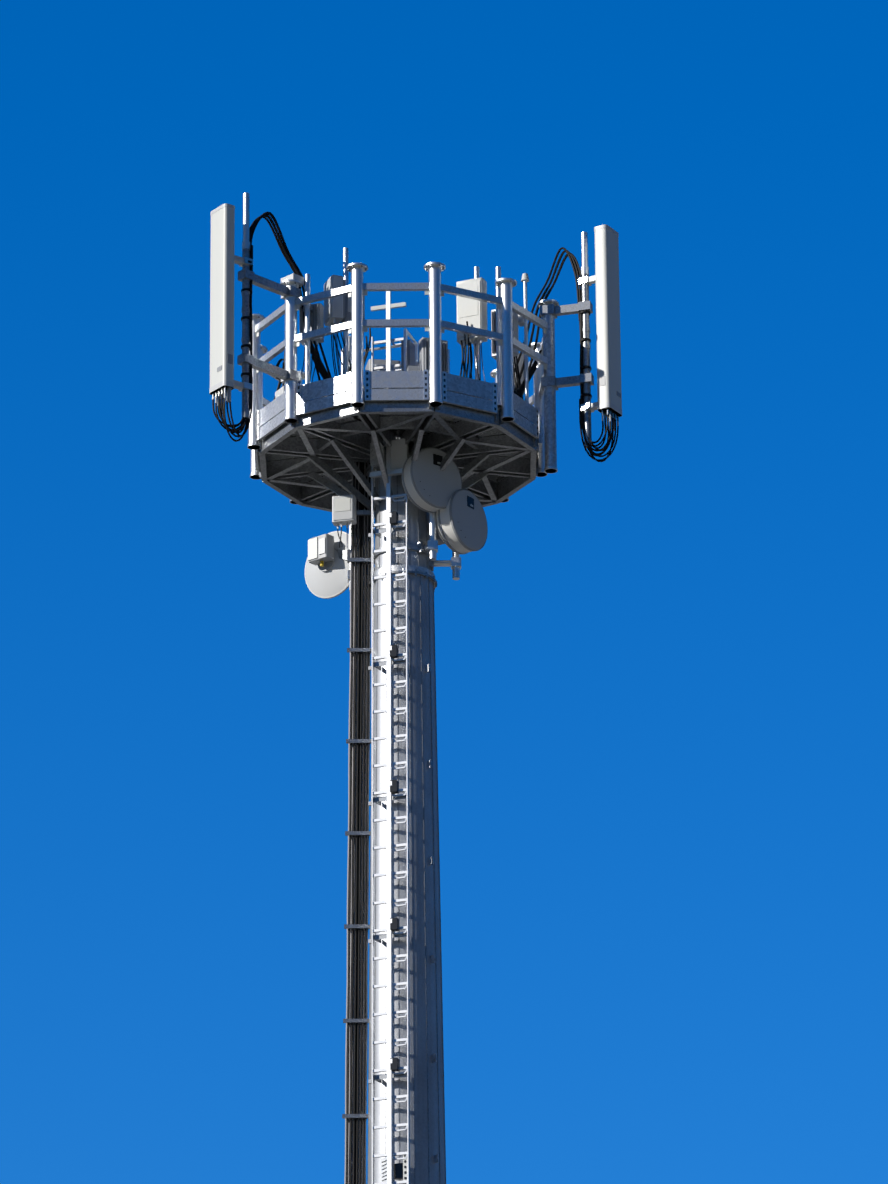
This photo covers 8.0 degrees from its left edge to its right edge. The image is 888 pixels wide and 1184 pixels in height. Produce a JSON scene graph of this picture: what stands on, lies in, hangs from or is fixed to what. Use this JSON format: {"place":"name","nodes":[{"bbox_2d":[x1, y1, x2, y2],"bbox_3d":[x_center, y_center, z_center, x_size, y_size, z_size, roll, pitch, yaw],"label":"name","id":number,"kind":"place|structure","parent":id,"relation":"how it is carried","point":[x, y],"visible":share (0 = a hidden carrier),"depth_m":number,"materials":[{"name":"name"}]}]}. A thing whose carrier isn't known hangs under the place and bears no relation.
{"place":"outdoors","nodes":[
{"label":"outdoors","id":0,"kind":"place"},
{"bbox_2d":[0,0,887,1183],"label":"sky","id":1,"kind":"structure","parent":0,"point":[661,662],"materials":[{"name":"blue"}]},
{"label":"gravel yard","id":2,"kind":"structure","parent":0,"visible":0},
{"bbox_2d":[209,192,621,1183],"bbox_3d":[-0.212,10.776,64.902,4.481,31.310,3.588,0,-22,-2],"label":"cell tower","id":3,"kind":"structure","parent":2,"relation":"on","point":[411,462],"depth_m":68.87,"materials":[{"name":"grey metal"}]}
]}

